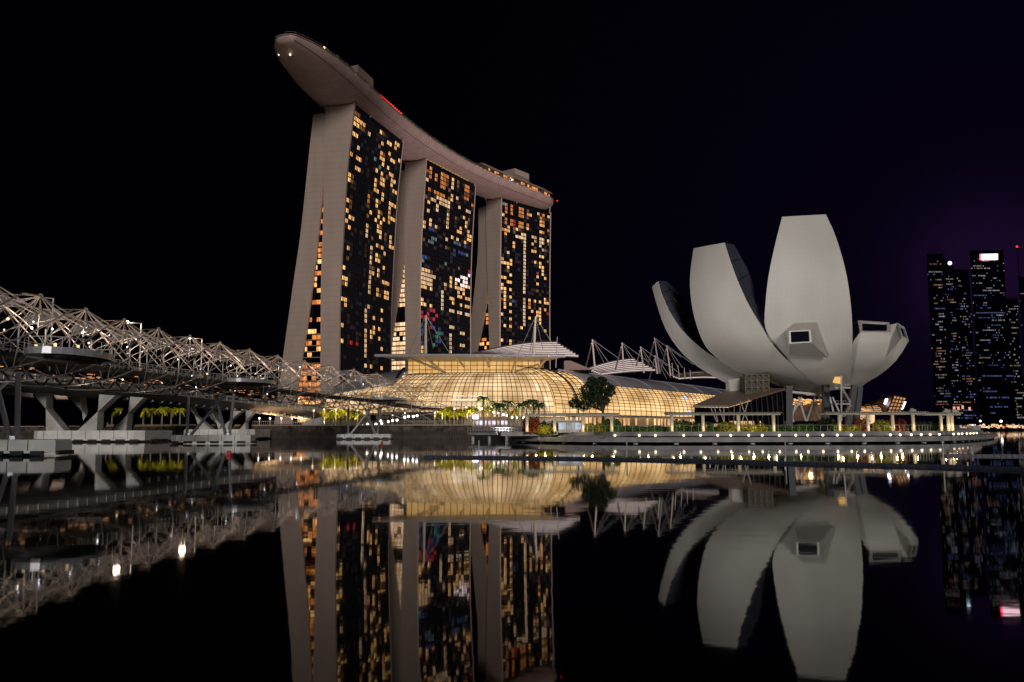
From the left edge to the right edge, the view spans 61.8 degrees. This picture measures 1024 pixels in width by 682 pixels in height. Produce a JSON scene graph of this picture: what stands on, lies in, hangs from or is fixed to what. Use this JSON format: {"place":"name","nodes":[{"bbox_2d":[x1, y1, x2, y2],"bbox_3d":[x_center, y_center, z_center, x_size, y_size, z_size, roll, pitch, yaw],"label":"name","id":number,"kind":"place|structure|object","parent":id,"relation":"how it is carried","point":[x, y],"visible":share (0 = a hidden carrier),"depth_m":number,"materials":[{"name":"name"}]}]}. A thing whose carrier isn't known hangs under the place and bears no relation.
{"place":"outdoors","nodes":[
{"label":"outdoors","id":0,"kind":"place"},
{"bbox_2d":[108,424,300,425],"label":"planter wall","id":1,"kind":"structure","parent":0,"point":[211,424],"depth_m":283.68,"materials":[{"name":"grey concrete"}]},
{"bbox_2d":[0,429,971,443],"bbox_3d":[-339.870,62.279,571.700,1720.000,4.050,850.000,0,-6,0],"label":"ground","id":2,"kind":"structure","parent":0,"point":[497,437],"depth_m":163.58,"materials":[{"name":"grey concrete"}]},
{"bbox_2d":[0,424,471,438],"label":"sea wall","id":3,"kind":"structure","parent":2,"relation":"on","point":[453,429],"depth_m":244.91,"materials":[{"name":"concrete"}]},
{"bbox_2d":[263,421,457,424],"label":"promenade railing","id":4,"kind":"object","parent":3,"relation":"on","point":[361,422],"visible":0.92,"depth_m":245.37,"materials":[{"name":"beige paint"}]},
{"bbox_2d":[556,420,584,432],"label":"kiosk","id":5,"kind":"object","parent":2,"relation":"on","point":[566,426],"visible":0.7,"depth_m":157.26,"materials":[{"name":"metal"}]},
{"bbox_2d":[559,423,580,428],"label":"window","id":6,"kind":"structure","parent":5,"relation":"in","point":[561,425],"depth_m":157.27,"materials":[{"name":"white glass"}]},
{"bbox_2d":[568,376,615,421],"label":"broadleaf tree","id":7,"kind":"object","parent":2,"relation":"on","point":[591,394],"visible":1,"depth_m":167.39,"materials":[{"name":"green plant"}]},
{"bbox_2d":[585,422,609,431],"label":"shrub","id":8,"kind":"object","parent":2,"relation":"on","point":[597,428],"visible":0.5,"depth_m":159.14,"materials":[{"name":"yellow plant"}]},
{"bbox_2d":[603,418,622,431],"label":"shrub","id":9,"kind":"object","parent":2,"relation":"on","point":[616,421],"visible":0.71,"depth_m":157.91,"materials":[{"name":"green plant"}]},
{"bbox_2d":[622,424,677,431],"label":"shrub","id":10,"kind":"object","parent":2,"relation":"on","point":[648,429],"visible":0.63,"depth_m":158.32,"materials":[{"name":"green plant"}]},
{"bbox_2d":[673,418,713,431],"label":"shrub","id":11,"kind":"object","parent":2,"relation":"on","point":[709,424],"visible":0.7,"depth_m":158.83,"materials":[{"name":"green plant"}]},
{"bbox_2d":[717,421,734,430],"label":"shrub","id":12,"kind":"object","parent":2,"relation":"on","point":[730,425],"visible":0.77,"depth_m":158.43,"materials":[{"name":"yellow plant"}]},
{"bbox_2d":[498,430,997,443],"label":"boardwalk","id":13,"kind":"structure","parent":2,"relation":"on","point":[825,440],"depth_m":148.38,"materials":[{"name":"concrete"}]},
{"bbox_2d":[522,416,540,433],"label":"shrub","id":14,"kind":"object","parent":13,"relation":"on","point":[535,424],"visible":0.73,"depth_m":158.67,"materials":[{"name":"red plant"}]},
{"bbox_2d":[524,420,557,433],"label":"shrub","id":15,"kind":"object","parent":13,"relation":"on","point":[545,423],"visible":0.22,"depth_m":160.58,"materials":[{"name":"green plant"}]},
{"bbox_2d":[537,424,555,433],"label":"shrub","id":16,"kind":"object","parent":13,"relation":"on","point":[545,429],"visible":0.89,"depth_m":157.72,"materials":[{"name":"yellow plant"}]},
{"bbox_2d":[515,428,604,437],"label":"gangway","id":17,"kind":"object","parent":13,"relation":"on","point":[600,436],"visible":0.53,"depth_m":154.61,"materials":[{"name":"grey"}]},
{"bbox_2d":[525,413,619,431],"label":"pergola","id":18,"kind":"object","parent":13,"relation":"on","point":[582,415],"visible":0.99,"depth_m":155.30,"materials":[{"name":"paint"}]},
{"bbox_2d":[664,412,781,431],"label":"pergola","id":19,"kind":"object","parent":13,"relation":"on","point":[737,414],"visible":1,"depth_m":153.32,"materials":[{"name":"paint"}]},
{"bbox_2d":[577,425,980,431],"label":"railing","id":20,"kind":"object","parent":13,"relation":"on","point":[976,428],"visible":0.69,"depth_m":150.57,"materials":[{"name":"grey"}]},
{"bbox_2d":[818,411,927,430],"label":"pergola","id":21,"kind":"object","parent":13,"relation":"on","point":[891,413],"visible":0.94,"depth_m":153.33,"materials":[{"name":"paint"}]},
{"bbox_2d":[916,412,962,430],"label":"pergola","id":22,"kind":"object","parent":13,"relation":"on","point":[950,419],"visible":0.88,"depth_m":159.38,"materials":[{"name":"paint"}]},
{"bbox_2d":[733,423,767,430],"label":"shrub","id":23,"kind":"object","parent":2,"relation":"on","point":[759,428],"visible":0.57,"depth_m":157.75,"materials":[{"name":"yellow plant"}]},
{"bbox_2d":[711,425,789,430],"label":"shrub","id":24,"kind":"object","parent":2,"relation":"on","point":[769,428],"visible":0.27,"depth_m":159.64,"materials":[{"name":"green plant"}]},
{"bbox_2d":[652,214,908,426],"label":"lotus museum","id":25,"kind":"structure","parent":2,"relation":"on","point":[808,338],"depth_m":185.98,"materials":[{"name":"grey concrete"}]},
{"bbox_2d":[788,330,811,343],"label":"window frame","id":26,"kind":"structure","parent":25,"relation":"in","point":[798,336],"depth_m":175.34,"materials":[{"name":"grey metal"}]},
{"bbox_2d":[857,320,890,334],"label":"window frame","id":27,"kind":"structure","parent":25,"relation":"in","point":[863,326],"depth_m":195.05,"materials":[{"name":"grey"}]},
{"bbox_2d":[896,323,908,340],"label":"window frame","id":28,"kind":"structure","parent":25,"relation":"in","point":[901,329],"depth_m":203.15,"materials":[{"name":"grey"}]},
{"bbox_2d":[778,423,825,430],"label":"shrub","id":29,"kind":"object","parent":2,"relation":"on","point":[802,427],"visible":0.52,"depth_m":158.59,"materials":[{"name":"green plant"}]},
{"bbox_2d":[816,417,836,430],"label":"shrub","id":30,"kind":"object","parent":2,"relation":"on","point":[830,423],"visible":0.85,"depth_m":157.26,"materials":[{"name":"green plant"}]},
{"bbox_2d":[843,424,860,430],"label":"shrub","id":31,"kind":"object","parent":2,"relation":"on","point":[846,427],"visible":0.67,"depth_m":158.04,"materials":[{"name":"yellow plant"}]},
{"bbox_2d":[851,417,871,430],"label":"shrub","id":32,"kind":"object","parent":2,"relation":"on","point":[861,422],"visible":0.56,"depth_m":159.13,"materials":[{"name":"red plant"}]},
{"bbox_2d":[872,419,890,430],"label":"shrub","id":33,"kind":"object","parent":2,"relation":"on","point":[880,423],"visible":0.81,"depth_m":158.11,"materials":[{"name":"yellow plant"}]},
{"bbox_2d":[860,394,906,423],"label":"crystal pavilion","id":34,"kind":"structure","parent":2,"relation":"on","point":[893,403],"depth_m":211.39,"materials":[{"name":"beige"}]},
{"bbox_2d":[888,418,906,430],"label":"shrub","id":35,"kind":"object","parent":2,"relation":"on","point":[902,426],"visible":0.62,"depth_m":158.05,"materials":[{"name":"red plant"}]},
{"bbox_2d":[895,421,936,430],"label":"shrub","id":36,"kind":"object","parent":2,"relation":"on","point":[920,426],"visible":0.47,"depth_m":160.63,"materials":[{"name":"green plant"}]},
{"bbox_2d":[0,431,1023,681],"bbox_3d":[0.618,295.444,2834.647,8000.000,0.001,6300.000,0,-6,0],"label":"water","id":37,"kind":"structure","parent":0,"point":[300,561],"depth_m":16.09,"materials":[{"name":"black liquid"}]},
{"bbox_2d":[468,427,521,440],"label":"jetty","id":38,"kind":"object","parent":37,"relation":"in","point":[487,433],"visible":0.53,"depth_m":193.46,"materials":[{"name":"concrete"}]},
{"bbox_2d":[423,453,1023,470],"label":"floating pontoon","id":39,"kind":"object","parent":37,"relation":"on","point":[1011,468],"visible":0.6,"depth_m":62.34,"materials":[{"name":"grey"}]},
{"bbox_2d":[941,452,1023,456],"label":"floating pontoon","id":40,"kind":"object","parent":37,"relation":"on","point":[1010,455],"visible":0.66,"depth_m":76.87,"materials":[{"name":"grey"}]},
{"bbox_2d":[472,426,768,430],"bbox_3d":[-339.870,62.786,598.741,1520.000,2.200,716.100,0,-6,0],"label":"pavement","id":41,"kind":"structure","parent":0,"point":[480,428],"depth_m":243.45,"materials":[{"name":"grey concrete"}]},
{"bbox_2d":[140,408,151,424],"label":"palm tree","id":42,"kind":"object","parent":41,"relation":"on","point":[144,410],"visible":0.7,"depth_m":270.62,"materials":[{"name":"green plant"}]},
{"bbox_2d":[144,408,159,424],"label":"palm tree","id":43,"kind":"object","parent":41,"relation":"on","point":[153,410],"visible":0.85,"depth_m":273.73,"materials":[{"name":"green plant"}]},
{"bbox_2d":[153,407,168,424],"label":"palm tree","id":44,"kind":"object","parent":41,"relation":"on","point":[163,409],"visible":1,"depth_m":270.58,"materials":[{"name":"green plant"}]},
{"bbox_2d":[165,407,177,424],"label":"palm tree","id":45,"kind":"object","parent":41,"relation":"on","point":[170,410],"visible":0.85,"depth_m":273.63,"materials":[{"name":"green plant"}]},
{"bbox_2d":[173,408,185,424],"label":"palm tree","id":46,"kind":"object","parent":41,"relation":"on","point":[181,410],"visible":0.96,"depth_m":270.62,"materials":[{"name":"green plant"}]},
{"bbox_2d":[0,371,375,440],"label":"road bridge","id":47,"kind":"structure","parent":41,"relation":"on","point":[94,417],"depth_m":200.46,"materials":[{"name":"concrete"}]},
{"bbox_2d":[0,287,472,454],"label":"helix footbridge","id":48,"kind":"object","parent":41,"relation":"on","point":[69,360],"visible":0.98,"depth_m":130.01,"materials":[{"name":"metal"}]},
{"bbox_2d":[34,296,53,369],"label":"street lamp","id":49,"kind":"object","parent":48,"relation":"on","point":[51,323],"visible":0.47,"depth_m":100.73,"materials":[{"name":"grey metal"}]},
{"bbox_2d":[127,321,141,380],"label":"street lamp","id":50,"kind":"object","parent":48,"relation":"on","point":[140,343],"visible":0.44,"depth_m":136.57,"materials":[{"name":"grey metal"}]},
{"bbox_2d":[319,410,333,424],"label":"palm tree","id":51,"kind":"object","parent":41,"relation":"on","point":[329,412],"visible":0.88,"depth_m":253.28,"materials":[{"name":"green plant"}]},
{"bbox_2d":[274,102,403,423],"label":"hotel tower","id":52,"kind":"structure","parent":41,"relation":"on","point":[340,315],"depth_m":503.45,"materials":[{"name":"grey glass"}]},
{"bbox_2d":[298,259,321,421],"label":"atrium windows","id":53,"kind":"structure","parent":52,"relation":"in","point":[310,331],"depth_m":497.90,"materials":[{"name":"yellow glass"}]},
{"bbox_2d":[298,208,322,397],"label":"atrium windows","id":54,"kind":"structure","parent":52,"relation":"in","point":[320,243],"depth_m":497.42,"materials":[{"name":"orange glass"}]},
{"bbox_2d":[342,111,387,296],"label":"lit windows","id":55,"kind":"structure","parent":52,"relation":"in","point":[355,111],"depth_m":524.35,"materials":[{"name":"yellow"}]},
{"bbox_2d":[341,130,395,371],"bbox_3d":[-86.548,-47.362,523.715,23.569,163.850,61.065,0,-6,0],"label":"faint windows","id":56,"kind":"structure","parent":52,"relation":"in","point":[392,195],"depth_m":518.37,"materials":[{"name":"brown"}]},
{"bbox_2d":[344,130,396,372],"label":"faint windows","id":57,"kind":"structure","parent":52,"relation":"in","point":[359,130],"depth_m":521.04,"materials":[{"name":"yellow"}]},
{"bbox_2d":[348,117,399,208],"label":"lit windows","id":58,"kind":"structure","parent":52,"relation":"in","point":[354,117],"depth_m":538.69,"materials":[{"name":"yellow"}]},
{"bbox_2d":[352,412,363,422],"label":"palm tree","id":59,"kind":"object","parent":41,"relation":"on","point":[360,414],"visible":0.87,"depth_m":252.57,"materials":[{"name":"green plant"}]},
{"bbox_2d":[392,158,475,376],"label":"hotel tower","id":60,"kind":"structure","parent":41,"relation":"on","point":[432,279],"depth_m":612.01,"materials":[{"name":"glass"}]},
{"bbox_2d":[392,270,405,376],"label":"atrium windows","id":61,"kind":"structure","parent":60,"relation":"in","point":[403,280],"depth_m":604.56,"materials":[{"name":"yellow"}]},
{"bbox_2d":[422,227,465,258],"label":"lit windows","id":62,"kind":"structure","parent":60,"relation":"in","point":[429,227],"depth_m":638.39,"materials":[{"name":"blue"}]},
{"bbox_2d":[422,237,467,265],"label":"lit windows","id":63,"kind":"structure","parent":60,"relation":"in","point":[433,237],"depth_m":617.09,"materials":[{"name":"blue"}]},
{"bbox_2d":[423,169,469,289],"bbox_3d":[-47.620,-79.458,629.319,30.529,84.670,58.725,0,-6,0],"label":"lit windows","id":64,"kind":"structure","parent":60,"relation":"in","point":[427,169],"depth_m":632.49,"materials":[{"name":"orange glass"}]},
{"bbox_2d":[426,178,467,240],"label":"lit windows","id":65,"kind":"structure","parent":60,"relation":"in","point":[426,178],"depth_m":628.95,"materials":[{"name":"yellow glass"}]},
{"bbox_2d":[423,178,471,279],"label":"lit windows","id":66,"kind":"structure","parent":60,"relation":"in","point":[468,239],"depth_m":637.30,"materials":[{"name":"orange"}]},
{"bbox_2d":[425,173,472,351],"bbox_3d":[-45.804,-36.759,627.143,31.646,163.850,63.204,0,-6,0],"label":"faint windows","id":67,"kind":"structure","parent":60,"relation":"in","point":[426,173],"depth_m":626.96,"materials":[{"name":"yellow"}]},
{"bbox_2d":[425,184,473,353],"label":"faint windows","id":68,"kind":"structure","parent":60,"relation":"in","point":[462,184],"depth_m":626.88,"materials":[{"name":"yellow"}]},
{"bbox_2d":[428,166,471,205],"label":"lit windows","id":69,"kind":"structure","parent":60,"relation":"in","point":[466,190],"depth_m":623.45,"materials":[{"name":"orange glass"}]},
{"bbox_2d":[436,409,450,424],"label":"palm tree","id":70,"kind":"object","parent":41,"relation":"on","point":[443,412],"visible":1,"depth_m":250.65,"materials":[{"name":"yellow plant"}]},
{"bbox_2d":[438,408,450,424],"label":"palm tree","id":71,"kind":"object","parent":41,"relation":"on","point":[447,411],"visible":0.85,"depth_m":251.79,"materials":[{"name":"green plant"}]},
{"bbox_2d":[448,409,460,423],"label":"palm tree","id":72,"kind":"object","parent":41,"relation":"on","point":[452,411],"visible":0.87,"depth_m":250.47,"materials":[{"name":"green plant"}]},
{"bbox_2d":[460,408,471,423],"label":"palm tree","id":73,"kind":"object","parent":41,"relation":"on","point":[468,412],"visible":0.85,"depth_m":250.23,"materials":[{"name":"yellow plant"}]},
{"bbox_2d":[472,396,490,425],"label":"palm tree","id":74,"kind":"object","parent":41,"relation":"on","point":[480,399],"visible":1,"depth_m":244.86,"materials":[{"name":"green plant"}]},
{"bbox_2d":[481,407,494,425],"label":"palm tree","id":75,"kind":"object","parent":41,"relation":"on","point":[487,409],"visible":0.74,"depth_m":251.53,"materials":[{"name":"green plant"}]},
{"bbox_2d":[471,419,509,425],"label":"kiosk","id":76,"kind":"object","parent":41,"relation":"on","point":[493,422],"visible":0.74,"depth_m":256.86,"materials":[{"name":"metal"}]},
{"bbox_2d":[473,421,507,424],"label":"window","id":77,"kind":"structure","parent":76,"relation":"in","point":[476,422],"depth_m":256.86,"materials":[{"name":"white glass"}]},
{"bbox_2d":[489,401,506,425],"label":"palm tree","id":78,"kind":"object","parent":41,"relation":"on","point":[494,403],"visible":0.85,"depth_m":246.75,"materials":[{"name":"green plant"}]},
{"bbox_2d":[492,403,509,425],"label":"palm tree","id":79,"kind":"object","parent":41,"relation":"on","point":[500,405],"visible":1,"depth_m":244.64,"materials":[{"name":"green plant"}]},
{"bbox_2d":[500,400,516,425],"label":"palm tree","id":80,"kind":"object","parent":41,"relation":"on","point":[505,403],"visible":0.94,"depth_m":245.66,"materials":[{"name":"green plant"}]},
{"bbox_2d":[471,197,550,368],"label":"hotel tower","id":81,"kind":"structure","parent":41,"relation":"on","point":[511,299],"depth_m":714.10,"materials":[{"name":"glass"}]},
{"bbox_2d":[274,31,557,208],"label":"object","id":82,"kind":"structure","parent":81,"relation":"on","point":[320,75],"depth_m":523.67,"materials":[{"name":"grey"}]},
{"bbox_2d":[488,168,549,195],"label":"restaurant windows","id":83,"kind":"structure","parent":82,"relation":"in","point":[522,183],"depth_m":708.01,"materials":[{"name":"orange"}]},
{"bbox_2d":[501,213,548,342],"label":"faint windows","id":84,"kind":"structure","parent":81,"relation":"in","point":[508,329],"depth_m":717.58,"materials":[{"name":"black glass"}]},
{"bbox_2d":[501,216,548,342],"bbox_3d":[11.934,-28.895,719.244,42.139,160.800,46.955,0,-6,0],"label":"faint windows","id":85,"kind":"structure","parent":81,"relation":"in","point":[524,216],"depth_m":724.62,"materials":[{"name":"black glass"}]},
{"bbox_2d":[502,203,547,233],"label":"lit windows","id":86,"kind":"structure","parent":81,"relation":"in","point":[520,226],"depth_m":719.95,"materials":[{"name":"orange glass"}]},
{"bbox_2d":[501,209,548,300],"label":"lit windows","id":87,"kind":"structure","parent":81,"relation":"in","point":[527,209],"depth_m":727.46,"materials":[{"name":"red"}]},
{"bbox_2d":[502,212,548,244],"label":"lit windows","id":88,"kind":"structure","parent":81,"relation":"in","point":[517,236],"depth_m":723.65,"materials":[{"name":"yellow"}]},
{"bbox_2d":[507,409,520,425],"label":"palm tree","id":89,"kind":"object","parent":41,"relation":"on","point":[512,413],"visible":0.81,"depth_m":252.61,"materials":[{"name":"green plant"}]},
{"bbox_2d":[514,402,532,425],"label":"palm tree","id":90,"kind":"object","parent":41,"relation":"on","point":[520,405],"visible":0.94,"depth_m":244.83,"materials":[{"name":"green plant"}]},
{"bbox_2d":[518,401,533,413],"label":"palm tree","id":91,"kind":"object","parent":41,"relation":"on","point":[525,402],"visible":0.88,"depth_m":245.16,"materials":[{"name":"green plant"}]},
{"bbox_2d":[526,399,538,417],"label":"palm tree","id":92,"kind":"object","parent":41,"relation":"on","point":[533,400],"visible":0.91,"depth_m":246.91,"materials":[{"name":"green plant"}]},
{"bbox_2d":[531,402,546,418],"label":"palm tree","id":93,"kind":"object","parent":41,"relation":"on","point":[539,405],"visible":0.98,"depth_m":244.17,"materials":[{"name":"green plant"}]},
{"bbox_2d":[324,315,760,426],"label":"shopping mall","id":94,"kind":"structure","parent":41,"relation":"on","point":[517,373],"depth_m":287.45,"materials":[{"name":"yellow glass"}]},
{"bbox_2d":[565,417,760,426],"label":"shop windows","id":95,"kind":"structure","parent":94,"relation":"in","point":[625,420],"depth_m":302.25,"materials":[{"name":"yellow"}]},
{"bbox_2d":[926,254,950,428],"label":"office tower","id":96,"kind":"structure","parent":0,"point":[939,337],"depth_m":1156.77,"materials":[{"name":"black glass"}]},
{"bbox_2d":[931,263,946,404],"label":"lit windows","id":97,"kind":"structure","parent":96,"relation":"in","point":[931,263],"depth_m":1153.43,"materials":[{"name":"blue"}]},
{"bbox_2d":[929,261,950,409],"label":"lit windows","id":98,"kind":"structure","parent":96,"relation":"in","point":[937,261],"depth_m":1154.56,"materials":[{"name":"blue"}]},
{"bbox_2d":[948,250,1008,422],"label":"office tower","id":99,"kind":"structure","parent":0,"point":[988,284],"depth_m":1230.73,"materials":[{"name":"black glass"}]},
{"bbox_2d":[971,260,1004,415],"label":"lit windows","id":100,"kind":"structure","parent":99,"relation":"in","point":[974,260],"depth_m":1231.72,"materials":[{"name":"blue"}]},
{"bbox_2d":[974,270,1006,377],"label":"lit windows","id":101,"kind":"structure","parent":99,"relation":"in","point":[997,270],"depth_m":1229.62,"materials":[{"name":"blue"}]},
{"bbox_2d":[959,429,1023,430],"bbox_3d":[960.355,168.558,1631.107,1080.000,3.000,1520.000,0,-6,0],"label":"shore","id":102,"kind":"structure","parent":0,"point":[999,429],"depth_m":875.22,"materials":[{"name":"black"}]},
{"bbox_2d":[944,259,962,422],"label":"office tower","id":103,"kind":"structure","parent":102,"relation":"on","point":[953,345],"depth_m":1171.14,"materials":[{"name":"black glass"}]},
{"bbox_2d":[954,270,977,422],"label":"office tower","id":104,"kind":"structure","parent":102,"relation":"on","point":[965,340],"depth_m":1185.36,"materials":[{"name":"black glass"}]},
{"bbox_2d":[957,293,975,418],"label":"lit windows","id":105,"kind":"structure","parent":104,"relation":"in","point":[964,293],"depth_m":1178.77,"materials":[{"name":"blue"}]},
{"bbox_2d":[953,405,1023,428],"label":"waterfront terrace","id":106,"kind":"structure","parent":102,"relation":"on","point":[1001,425],"depth_m":885.39,"materials":[{"name":"beige"}]},
{"bbox_2d":[1004,298,1023,422],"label":"office tower","id":107,"kind":"structure","parent":102,"relation":"on","point":[1013,335],"depth_m":1134.57,"materials":[{"name":"black glass"}]},
{"bbox_2d":[1006,306,1023,414],"label":"lit windows","id":108,"kind":"structure","parent":107,"relation":"in","point":[1006,306],"depth_m":1132.78,"materials":[{"name":"blue"}]},
{"bbox_2d":[980,368,1016,422],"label":"office tower","id":109,"kind":"structure","parent":0,"point":[998,395],"depth_m":998.63,"materials":[{"name":"black glass"}]},
{"bbox_2d":[983,375,1011,413],"label":"lit windows","id":110,"kind":"structure","parent":109,"relation":"in","point":[983,375],"depth_m":998.70,"materials":[{"name":"blue glass"}]},
{"bbox_2d":[1016,246,1023,360],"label":"office tower","id":111,"kind":"structure","parent":0,"point":[1021,287],"depth_m":1262.67,"materials":[{"name":"black glass"}]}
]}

